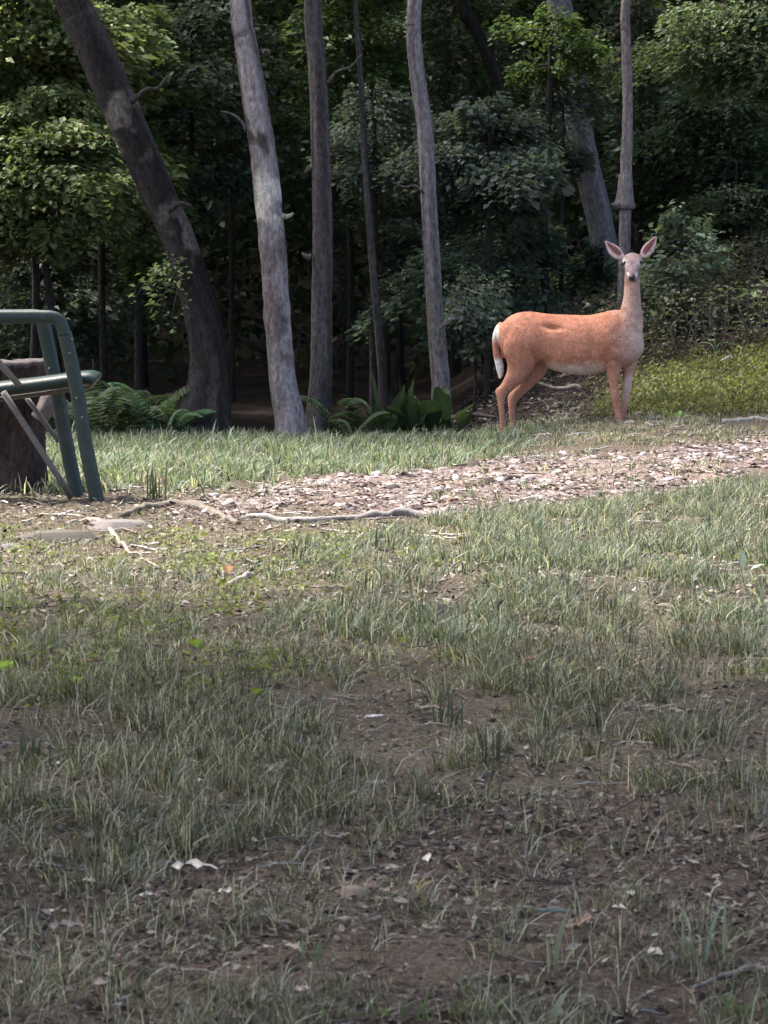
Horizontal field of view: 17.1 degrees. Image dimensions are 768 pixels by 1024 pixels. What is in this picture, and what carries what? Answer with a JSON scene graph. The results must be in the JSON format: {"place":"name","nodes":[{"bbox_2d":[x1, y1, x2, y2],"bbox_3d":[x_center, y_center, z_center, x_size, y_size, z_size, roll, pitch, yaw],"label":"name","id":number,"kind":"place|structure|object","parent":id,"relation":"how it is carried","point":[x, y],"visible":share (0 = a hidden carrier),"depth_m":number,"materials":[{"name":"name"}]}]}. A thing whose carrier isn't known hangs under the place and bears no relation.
{"place":"outdoors","nodes":[
{"label":"outdoors","id":0,"kind":"place"},
{"bbox_2d":[0,2,767,1023],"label":"ground","id":1,"kind":"structure","parent":0,"point":[252,408],"depth_m":6.43,"materials":[{"name":"soil"}]},
{"bbox_2d":[0,660,23,676],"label":"round leaf weed","id":2,"kind":"object","parent":1,"relation":"on","point":[5,664],"visible":0.52,"depth_m":7.68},
{"bbox_2d":[0,358,52,494],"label":"tree stump","id":3,"kind":"object","parent":1,"relation":"on","point":[20,455],"visible":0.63,"depth_m":14.18,"materials":[{"name":"wood"}]},
{"bbox_2d":[18,724,57,767],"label":"grass tuft","id":4,"kind":"object","parent":1,"relation":"on","point":[22,748],"visible":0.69,"depth_m":6.34,"materials":[{"name":"green plant"}]},
{"bbox_2d":[0,309,103,501],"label":"garden chair","id":5,"kind":"object","parent":1,"relation":"on","point":[54,382],"visible":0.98,"depth_m":13.50,"materials":[{"name":"green paint"}]},
{"bbox_2d":[17,529,99,542],"bbox_3d":[-1.492,0.106,11.678,0.404,0.056,0.196,-1,5,-8],"label":"stone","id":6,"kind":"object","parent":1,"relation":"on","point":[55,535],"visible":0.83,"depth_m":11.61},
{"bbox_2d":[24,805,96,827],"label":"grass tuft","id":7,"kind":"object","parent":1,"relation":"on","point":[55,817],"visible":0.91,"depth_m":5.53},
{"bbox_2d":[40,919,85,929],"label":"fallen leaf","id":8,"kind":"object","parent":1,"relation":"on","point":[54,925],"visible":0.85,"depth_m":4.68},
{"bbox_2d":[0,209,177,372],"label":"sapling","id":9,"kind":"object","parent":1,"relation":"on","point":[76,301],"visible":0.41,"depth_m":26.10,"materials":[{"name":"green plant"}]},
{"bbox_2d":[0,0,182,357],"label":"sapling","id":10,"kind":"object","parent":1,"relation":"on","point":[42,40],"visible":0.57,"depth_m":23.32,"materials":[{"name":"green plant"}]},
{"bbox_2d":[47,394,137,432],"bbox_3d":[-2.311,-0.799,19.769,0.828,0.552,1.080,3,6,30],"label":"fern","id":11,"kind":"object","parent":1,"relation":"on","point":[51,422],"visible":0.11,"depth_m":19.62,"materials":[{"name":"green plant"}]},
{"bbox_2d":[0,78,188,433],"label":"sapling","id":12,"kind":"object","parent":1,"relation":"on","point":[61,129],"visible":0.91,"depth_m":22.42,"materials":[{"name":"green plant"}]},
{"bbox_2d":[90,213,108,407],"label":"tree","id":13,"kind":"object","parent":1,"relation":"on","point":[95,366],"visible":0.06,"depth_m":27.39,"materials":[{"name":"brown plant"}]},
{"bbox_2d":[67,517,132,554],"bbox_3d":[-1.257,0.104,11.777,0.162,0.062,1.326,-2,6,-20],"label":"fallen stick","id":14,"kind":"object","parent":1,"relation":"on","point":[111,531],"visible":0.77,"depth_m":11.90,"materials":[{"name":"brown wood"}]},
{"bbox_2d":[51,386,164,436],"bbox_3d":[-2.034,-0.737,18.950,0.836,0.420,0.897,-2,6,-22],"label":"fern","id":15,"kind":"object","parent":1,"relation":"on","point":[119,415],"visible":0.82,"depth_m":18.86,"materials":[{"name":"green plant"}]},
{"bbox_2d":[87,519,145,530],"bbox_3d":[-1.258,0.057,12.077,0.285,0.050,0.256,0,5,4],"label":"stone","id":16,"kind":"object","parent":1,"relation":"on","point":[102,525],"visible":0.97,"depth_m":12.00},
{"bbox_2d":[29,0,216,397],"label":"sapling","id":17,"kind":"object","parent":1,"relation":"on","point":[157,16],"visible":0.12,"depth_m":25.08,"materials":[{"name":"green plant"}]},
{"bbox_2d":[68,380,191,434],"bbox_3d":[-1.860,-0.775,19.509,1.199,0.481,1.018,3,6,27],"label":"fern","id":18,"kind":"object","parent":1,"relation":"on","point":[175,396],"visible":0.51,"depth_m":19.32,"materials":[{"name":"green plant"}]},
{"bbox_2d":[73,120,202,425],"bbox_3d":[-2.398,-2.264,24.966,1.332,3.175,1.445,0,5,0],"label":"sapling","id":19,"kind":"object","parent":1,"relation":"on","point":[137,255],"visible":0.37,"depth_m":24.71,"materials":[{"name":"green plant"}]},
{"bbox_2d":[121,697,155,730],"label":"grass tuft","id":20,"kind":"object","parent":1,"relation":"on","point":[147,714],"visible":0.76,"depth_m":6.88,"materials":[{"name":"green plant"}]},
{"bbox_2d":[53,0,232,436],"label":"tree","id":21,"kind":"object","parent":1,"relation":"on","point":[208,384],"visible":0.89,"depth_m":19.07,"materials":[{"name":"brown plant"}]},
{"bbox_2d":[140,2,149,387],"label":"tree","id":22,"kind":"object","parent":1,"relation":"on","point":[145,379],"visible":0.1,"depth_m":33.90,"materials":[{"name":"brown plant"}]},
{"bbox_2d":[147,460,166,500],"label":"grass tuft","id":23,"kind":"object","parent":1,"relation":"on","point":[154,486],"visible":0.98,"depth_m":13.54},
{"bbox_2d":[108,382,215,433],"bbox_3d":[-1.658,-0.753,19.009,0.795,0.424,0.413,1,5,12],"label":"fern","id":24,"kind":"object","parent":1,"relation":"on","point":[181,423],"visible":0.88,"depth_m":18.96,"materials":[{"name":"green plant"}]},
{"bbox_2d":[119,499,239,524],"bbox_3d":[-1.052,0.008,12.575,0.515,0.068,0.932,-2,6,-17],"label":"exposed root","id":25,"kind":"object","parent":1,"relation":"on","point":[183,503],"visible":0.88,"depth_m":12.83,"materials":[{"name":"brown wood"}]},
{"bbox_2d":[181,639,211,653],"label":"round leaf weed","id":26,"kind":"object","parent":1,"relation":"on","point":[193,641],"visible":0.88,"depth_m":8.15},
{"bbox_2d":[182,822,211,855],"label":"grass tuft","id":27,"kind":"object","parent":1,"relation":"on","point":[183,836],"visible":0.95,"depth_m":5.32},
{"bbox_2d":[132,0,306,373],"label":"sapling","id":28,"kind":"object","parent":1,"relation":"on","point":[229,177],"visible":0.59,"depth_m":25.49,"materials":[{"name":"green plant"}]},
{"bbox_2d":[228,23,236,401],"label":"tree","id":29,"kind":"object","parent":1,"relation":"on","point":[231,347],"visible":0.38,"depth_m":29.86,"materials":[{"name":"brown plant"}]},
{"bbox_2d":[225,571,254,587],"bbox_3d":[-0.559,0.263,9.988,0.035,0.046,0.290,2,6,20],"label":"fallen stick","id":30,"kind":"object","parent":1,"relation":"on","point":[245,574],"visible":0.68,"depth_m":9.99,"materials":[{"name":"brown wood"}]},
{"bbox_2d":[232,874,267,909],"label":"grass tuft","id":31,"kind":"object","parent":1,"relation":"on","point":[233,890],"visible":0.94,"depth_m":4.76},
{"bbox_2d":[238,659,273,699],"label":"grass tuft","id":32,"kind":"object","parent":1,"relation":"on","point":[262,687],"visible":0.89,"depth_m":7.35,"materials":[{"name":"green plant"}]},
{"bbox_2d":[221,0,309,438],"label":"tree","id":33,"kind":"object","parent":1,"relation":"on","point":[288,409],"visible":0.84,"depth_m":18.71,"materials":[{"name":"grey plant"}]},
{"bbox_2d":[0,413,582,495],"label":"lawn grass","id":34,"kind":"structure","parent":1,"relation":"on","point":[306,455],"depth_m":16.65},
{"bbox_2d":[245,513,349,522],"bbox_3d":[-0.429,0.031,12.506,0.517,0.055,0.144,0,5,4],"label":"exposed root","id":35,"kind":"object","parent":1,"relation":"on","point":[271,517],"visible":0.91,"depth_m":12.47,"materials":[{"name":"grey wood"}]},
{"bbox_2d":[287,534,310,560],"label":"weed","id":36,"kind":"object","parent":1,"relation":"on","point":[293,553],"visible":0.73,"depth_m":10.69,"materials":[{"name":"green plant"}]},
{"bbox_2d":[281,685,324,724],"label":"grass tuft","id":37,"kind":"object","parent":1,"relation":"on","point":[318,699],"visible":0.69,"depth_m":6.93,"materials":[{"name":"green plant"}]},
{"bbox_2d":[301,935,321,958],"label":"grass tuft","id":38,"kind":"object","parent":1,"relation":"on","point":[318,948],"visible":0.98,"depth_m":4.45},
{"bbox_2d":[301,0,361,437],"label":"tree","id":39,"kind":"object","parent":1,"relation":"on","point":[320,385],"visible":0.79,"depth_m":19.32,"materials":[{"name":"brown plant"}]},
{"bbox_2d":[300,396,390,438],"bbox_3d":[-0.308,-0.691,19.198,0.725,0.368,0.423,0,5,0],"label":"fern","id":40,"kind":"object","parent":1,"relation":"on","point":[366,421],"visible":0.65,"depth_m":19.14,"materials":[{"name":"green plant"}]},
{"bbox_2d":[341,1,350,393],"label":"tree","id":41,"kind":"object","parent":1,"relation":"on","point":[343,391],"visible":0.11,"depth_m":31.89,"materials":[{"name":"brown plant"}]},
{"bbox_2d":[263,0,444,416],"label":"sapling","id":42,"kind":"object","parent":1,"relation":"on","point":[382,55],"visible":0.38,"depth_m":26.04,"materials":[{"name":"green plant"}]},
{"bbox_2d":[338,884,369,900],"bbox_3d":[-0.058,0.726,4.900,0.064,0.025,0.042,1,6,16],"label":"stone","id":43,"kind":"object","parent":1,"relation":"on","point":[347,889],"visible":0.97,"depth_m":4.89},
{"bbox_2d":[301,76,438,431],"bbox_3d":[-0.152,-2.337,23.990,1.253,3.444,1.185,-5,7,-43],"label":"sapling","id":44,"kind":"object","parent":1,"relation":"on","point":[402,104],"visible":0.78,"depth_m":23.71,"materials":[{"name":"green plant"}]},
{"bbox_2d":[353,0,390,436],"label":"tree","id":45,"kind":"object","parent":1,"relation":"on","point":[383,394],"visible":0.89,"depth_m":22.85,"materials":[{"name":"grey plant"}]},
{"bbox_2d":[333,398,423,434],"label":"fern","id":46,"kind":"object","parent":1,"relation":"on","point":[355,416],"visible":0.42,"depth_m":19.39,"materials":[{"name":"green plant"}]},
{"bbox_2d":[0,419,766,599],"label":"dry twigs","id":47,"kind":"object","parent":1,"relation":"on","point":[296,513],"visible":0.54,"depth_m":12.95,"materials":[{"name":"brown wood"}]},
{"bbox_2d":[0,573,767,909],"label":"dark grass","id":48,"kind":"structure","parent":1,"relation":"on","point":[248,737],"depth_m":6.60,"materials":[{"name":"plant"}]},
{"bbox_2d":[0,465,767,665],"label":"meadow grass","id":49,"kind":"structure","parent":1,"relation":"on","point":[546,547],"depth_m":10.26,"materials":[{"name":"plant"}]},
{"bbox_2d":[0,742,767,1023],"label":"sparse grass","id":50,"kind":"structure","parent":1,"relation":"on","point":[176,1012],"depth_m":4.57,"materials":[{"name":"plant"}]},
{"bbox_2d":[0,0,767,390],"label":"woods","id":51,"kind":"object","parent":1,"relation":"on","point":[290,154],"visible":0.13,"depth_m":34.41,"materials":[{"name":"green plant"}]},
{"bbox_2d":[0,592,767,1023],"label":"leaf litter","id":52,"kind":"object","parent":1,"relation":"on","point":[200,890],"visible":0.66,"depth_m":5.12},
{"bbox_2d":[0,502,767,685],"bbox_3d":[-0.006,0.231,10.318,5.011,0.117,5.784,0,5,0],"label":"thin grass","id":53,"kind":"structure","parent":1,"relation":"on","point":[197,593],"depth_m":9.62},
{"bbox_2d":[0,482,767,1023],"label":"thatch","id":54,"kind":"object","parent":1,"relation":"on","point":[356,702],"visible":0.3,"depth_m":6.44,"materials":[{"name":"brown plant"}]},
{"bbox_2d":[0,480,767,616],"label":"dry litter","id":55,"kind":"object","parent":1,"relation":"on","point":[28,523],"visible":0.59,"depth_m":11.59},
{"bbox_2d":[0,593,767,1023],"bbox_3d":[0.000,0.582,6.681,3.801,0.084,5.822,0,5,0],"label":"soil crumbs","id":56,"kind":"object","parent":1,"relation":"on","point":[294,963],"visible":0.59,"depth_m":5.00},
{"bbox_2d":[0,522,767,709],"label":"clover","id":57,"kind":"object","parent":1,"relation":"on","point":[270,657],"visible":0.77,"depth_m":9.05,"materials":[{"name":"green plant"}]},
{"bbox_2d":[0,591,767,1023],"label":"fallen twigs","id":58,"kind":"object","parent":1,"relation":"on","point":[374,791],"depth_m":5.77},
{"bbox_2d":[9,0,760,49],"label":"canopy foliage","id":59,"kind":"object","parent":1,"relation":"on","point":[597,4],"visible":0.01,"depth_m":41.32,"materials":[{"name":"green plant"}]},
{"bbox_2d":[373,528,396,550],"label":"weed","id":60,"kind":"object","parent":1,"relation":"on","point":[376,541],"visible":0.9,"depth_m":11.06,"materials":[{"name":"green plant"}]},
{"bbox_2d":[331,120,454,393],"bbox_3d":[0.018,-2.394,25.997,1.432,3.188,1.424,0,5,0],"label":"sapling","id":61,"kind":"object","parent":1,"relation":"on","point":[398,247],"visible":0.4,"depth_m":25.82,"materials":[{"name":"green plant"}]},
{"bbox_2d":[393,1,406,393],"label":"tree","id":62,"kind":"object","parent":1,"relation":"on","point":[400,372],"visible":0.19,"depth_m":30.92,"materials":[{"name":"brown plant"}]},
{"bbox_2d":[347,507,463,522],"bbox_3d":[0.150,0.022,12.582,0.640,0.070,0.295,2,6,24],"label":"exposed root","id":63,"kind":"object","parent":1,"relation":"on","point":[391,512],"visible":0.66,"depth_m":12.66,"materials":[{"name":"grey wood"}]},
{"bbox_2d":[305,984,518,1020],"bbox_3d":[0.049,0.788,4.111,0.346,0.050,0.110,-1,5,-8],"label":"grass tuft","id":64,"kind":"object","parent":1,"relation":"on","point":[424,1010],"visible":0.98,"depth_m":4.10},
{"bbox_2d":[368,372,474,435],"bbox_3d":[0.237,-0.799,19.315,0.731,0.565,0.602,-3,6,-28],"label":"broadleaf plant","id":65,"kind":"object","parent":1,"relation":"on","point":[411,411],"visible":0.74,"depth_m":19.25,"materials":[{"name":"green plant"}]},
{"bbox_2d":[392,0,457,431],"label":"tree","id":66,"kind":"object","parent":1,"relation":"on","point":[438,358],"visible":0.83,"depth_m":20.21,"materials":[{"name":"grey plant"}]},
{"bbox_2d":[432,689,469,726],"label":"grass tuft","id":67,"kind":"object","parent":1,"relation":"on","point":[451,709],"visible":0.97,"depth_m":6.93,"materials":[{"name":"green plant"}]},
{"bbox_2d":[342,0,561,387],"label":"sapling","id":68,"kind":"object","parent":1,"relation":"on","point":[445,76],"visible":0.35,"depth_m":28.04,"materials":[{"name":"green plant"}]},
{"bbox_2d":[445,0,460,377],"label":"tree","id":69,"kind":"object","parent":1,"relation":"on","point":[455,367],"visible":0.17,"depth_m":29.90,"materials":[{"name":"brown plant"}]},
{"bbox_2d":[451,413,495,420],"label":"fallen branch","id":70,"kind":"object","parent":1,"relation":"on","point":[478,415],"visible":0.53,"depth_m":19.91,"materials":[{"name":"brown wood"}]},
{"bbox_2d":[373,91,575,400],"bbox_3d":[0.796,-2.340,23.142,1.822,2.936,2.154,0,5,0],"label":"sapling","id":71,"kind":"object","parent":1,"relation":"on","point":[518,151],"visible":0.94,"depth_m":22.87,"materials":[{"name":"green plant"}]},
{"bbox_2d":[470,0,479,296],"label":"tree","id":72,"kind":"object","parent":1,"relation":"on","point":[476,224],"visible":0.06,"depth_m":33.76,"materials":[{"name":"brown plant"}]},
{"bbox_2d":[443,262,512,422],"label":"sapling","id":73,"kind":"object","parent":1,"relation":"on","point":[469,306],"visible":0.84,"depth_m":21.77,"materials":[{"name":"green plant"}]},
{"bbox_2d":[345,216,615,375],"bbox_3d":[0.944,-1.966,23.963,2.658,1.741,2.496,0,5,0],"label":"sapling","id":74,"kind":"object","parent":1,"relation":"on","point":[528,236],"visible":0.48,"depth_m":23.68,"materials":[{"name":"green plant"}]},
{"bbox_2d":[202,430,767,516],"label":"chip patch","id":75,"kind":"object","parent":1,"relation":"on","point":[394,487],"visible":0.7,"depth_m":14.92,"materials":[{"name":"wood"}]},
{"bbox_2d":[136,433,762,512],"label":"stray grass","id":76,"kind":"structure","parent":75,"relation":"on","point":[548,456],"depth_m":14.89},
{"bbox_2d":[145,431,767,519],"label":"chips","id":77,"kind":"object","parent":75,"relation":"on","point":[410,502],"visible":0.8,"depth_m":14.82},
{"bbox_2d":[475,723,513,765],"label":"grass tuft","id":78,"kind":"object","parent":1,"relation":"on","point":[498,751],"visible":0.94,"depth_m":6.33,"materials":[{"name":"green plant"}]},
{"bbox_2d":[456,0,540,308],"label":"tree","id":79,"kind":"object","parent":1,"relation":"on","point":[467,17],"visible":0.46,"depth_m":26.62,"materials":[{"name":"brown plant"}]},
{"bbox_2d":[522,661,549,695],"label":"weed","id":80,"kind":"object","parent":1,"relation":"on","point":[547,676],"visible":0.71,"depth_m":7.35,"materials":[{"name":"green plant"}]},
{"bbox_2d":[523,988,569,1023],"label":"grass tuft","id":81,"kind":"object","parent":1,"relation":"on","point":[558,1004],"visible":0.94,"depth_m":4.08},
{"bbox_2d":[516,905,577,912],"bbox_3d":[0.314,0.748,4.809,0.131,0.022,0.036,0,5,0],"label":"fallen stick","id":82,"kind":"object","parent":1,"relation":"on","point":[526,907],"visible":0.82,"depth_m":4.81,"materials":[{"name":"grey wood"}]},
{"bbox_2d":[487,2,614,313],"bbox_3d":[1.596,-3.004,23.914,1.210,3.474,1.020,4,6,34],"label":"sapling","id":83,"kind":"object","parent":1,"relation":"on","point":[575,54],"visible":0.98,"depth_m":23.71,"materials":[{"name":"green plant"}]},
{"bbox_2d":[537,382,582,391],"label":"fallen branch","id":84,"kind":"object","parent":1,"relation":"on","point":[577,387],"visible":0.86,"depth_m":20.58,"materials":[{"name":"grey wood"}]},
{"bbox_2d":[546,905,578,971],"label":"grass tuft","id":85,"kind":"object","parent":1,"relation":"on","point":[558,942],"visible":0.99,"depth_m":4.40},
{"bbox_2d":[529,74,612,299],"bbox_3d":[1.706,-2.788,24.172,0.918,2.837,0.956,0,5,0],"label":"sapling","id":86,"kind":"object","parent":1,"relation":"on","point":[578,164],"visible":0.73,"depth_m":24.05,"materials":[{"name":"green plant"}]},
{"bbox_2d":[527,0,618,298],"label":"tree","id":87,"kind":"object","parent":1,"relation":"on","point":[596,207],"visible":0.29,"depth_m":24.71,"materials":[{"name":"grey plant"}]},
{"bbox_2d":[492,236,656,431],"bbox_3d":[1.406,-1.295,19.090,1.217,1.509,0.368,2,6,19],"label":"deer","id":88,"kind":"object","parent":1,"relation":"on","point":[534,347],"visible":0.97,"depth_m":19.01},
{"bbox_2d":[573,912,595,928],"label":"fallen leaf","id":89,"kind":"object","parent":1,"relation":"on","point":[588,916],"visible":0.99,"depth_m":4.61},
{"bbox_2d":[421,279,767,433],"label":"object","id":90,"kind":"object","parent":1,"relation":"on","point":[540,398],"visible":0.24,"depth_m":21.50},
{"bbox_2d":[599,585,622,614],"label":"weed","id":91,"kind":"object","parent":1,"relation":"on","point":[610,604],"visible":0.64,"depth_m":9.08,"materials":[{"name":"green plant"}]},
{"bbox_2d":[560,237,664,314],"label":"sapling","id":92,"kind":"object","parent":1,"relation":"on","point":[590,259],"visible":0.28,"depth_m":23.98,"materials":[{"name":"green plant"}]},
{"bbox_2d":[463,366,767,457],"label":"bank grass","id":93,"kind":"structure","parent":1,"relation":"on","point":[610,437],"depth_m":18.14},
{"bbox_2d":[611,0,634,309],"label":"tree","id":94,"kind":"object","parent":1,"relation":"on","point":[624,203],"visible":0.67,"depth_m":22.36,"materials":[{"name":"grey plant"}]},
{"bbox_2d":[490,222,767,401],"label":"bank brush","id":95,"kind":"object","parent":1,"relation":"on","point":[750,283],"visible":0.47,"depth_m":22.12,"materials":[{"name":"green plant"}]},
{"bbox_2d":[553,0,728,263],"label":"sapling","id":96,"kind":"object","parent":1,"relation":"on","point":[612,18],"visible":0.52,"depth_m":26.62,"materials":[{"name":"green plant"}]},
{"bbox_2d":[566,324,767,420],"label":"moss","id":97,"kind":"object","parent":1,"relation":"on","point":[687,392],"visible":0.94,"depth_m":20.19,"materials":[{"name":"green plant"}]},
{"bbox_2d":[655,642,683,678],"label":"weed","id":98,"kind":"object","parent":1,"relation":"on","point":[659,659],"visible":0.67,"depth_m":7.64,"materials":[{"name":"green plant"}]},
{"bbox_2d":[622,199,737,331],"bbox_3d":[2.541,-2.059,22.198,1.018,1.312,0.862,0,5,0],"label":"sapling","id":99,"kind":"object","parent":1,"relation":"on","point":[663,227],"visible":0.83,"depth_m":22.15,"materials":[{"name":"green plant"}]},
{"bbox_2d":[593,0,767,117],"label":"sapling","id":100,"kind":"object","parent":1,"relation":"on","point":[692,45],"visible":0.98,"depth_m":22.60,"materials":[{"name":"green plant"}]},
{"bbox_2d":[611,262,752,334],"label":"sapling","id":101,"kind":"object","parent":1,"relation":"on","point":[729,303],"visible":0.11,"depth_m":22.79,"materials":[{"name":"green plant"}]},
{"bbox_2d":[609,73,767,275],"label":"sapling","id":102,"kind":"object","parent":1,"relation":"on","point":[710,135],"visible":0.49,"depth_m":25.78,"materials":[{"name":"green plant"}]},
{"bbox_2d":[632,893,762,965],"bbox_3d":[0.548,0.724,4.423,0.251,0.123,0.113,0,5,0],"label":"grass tuft","id":103,"kind":"object","parent":1,"relation":"on","point":[711,932],"visible":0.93,"depth_m":4.42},
{"bbox_2d":[657,148,767,293],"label":"sapling","id":104,"kind":"object","parent":1,"relation":"on","point":[707,174],"visible":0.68,"depth_m":25.17,"materials":[{"name":"green plant"}]},
{"bbox_2d":[690,963,767,988],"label":"fallen stick","id":105,"kind":"object","parent":1,"relation":"on","point":[712,979],"visible":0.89,"depth_m":4.35,"materials":[{"name":"grey wood"}]},
{"bbox_2d":[705,989,767,1022],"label":"grass tuft","id":106,"kind":"object","parent":1,"relation":"on","point":[737,1009],"visible":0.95,"depth_m":4.10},
{"bbox_2d":[722,550,765,578],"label":"pale weed","id":107,"kind":"object","parent":1,"relation":"on","point":[742,558],"visible":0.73,"depth_m":10.07,"materials":[{"name":"green plant"}]},
{"bbox_2d":[722,416,767,422],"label":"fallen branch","id":108,"kind":"object","parent":1,"relation":"on","point":[739,419],"visible":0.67,"depth_m":18.61,"materials":[{"name":"grey wood"}]},
{"bbox_2d":[730,288,767,323],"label":"pale leaf plant","id":109,"kind":"object","parent":1,"relation":"on","point":[753,293],"visible":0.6,"depth_m":21.93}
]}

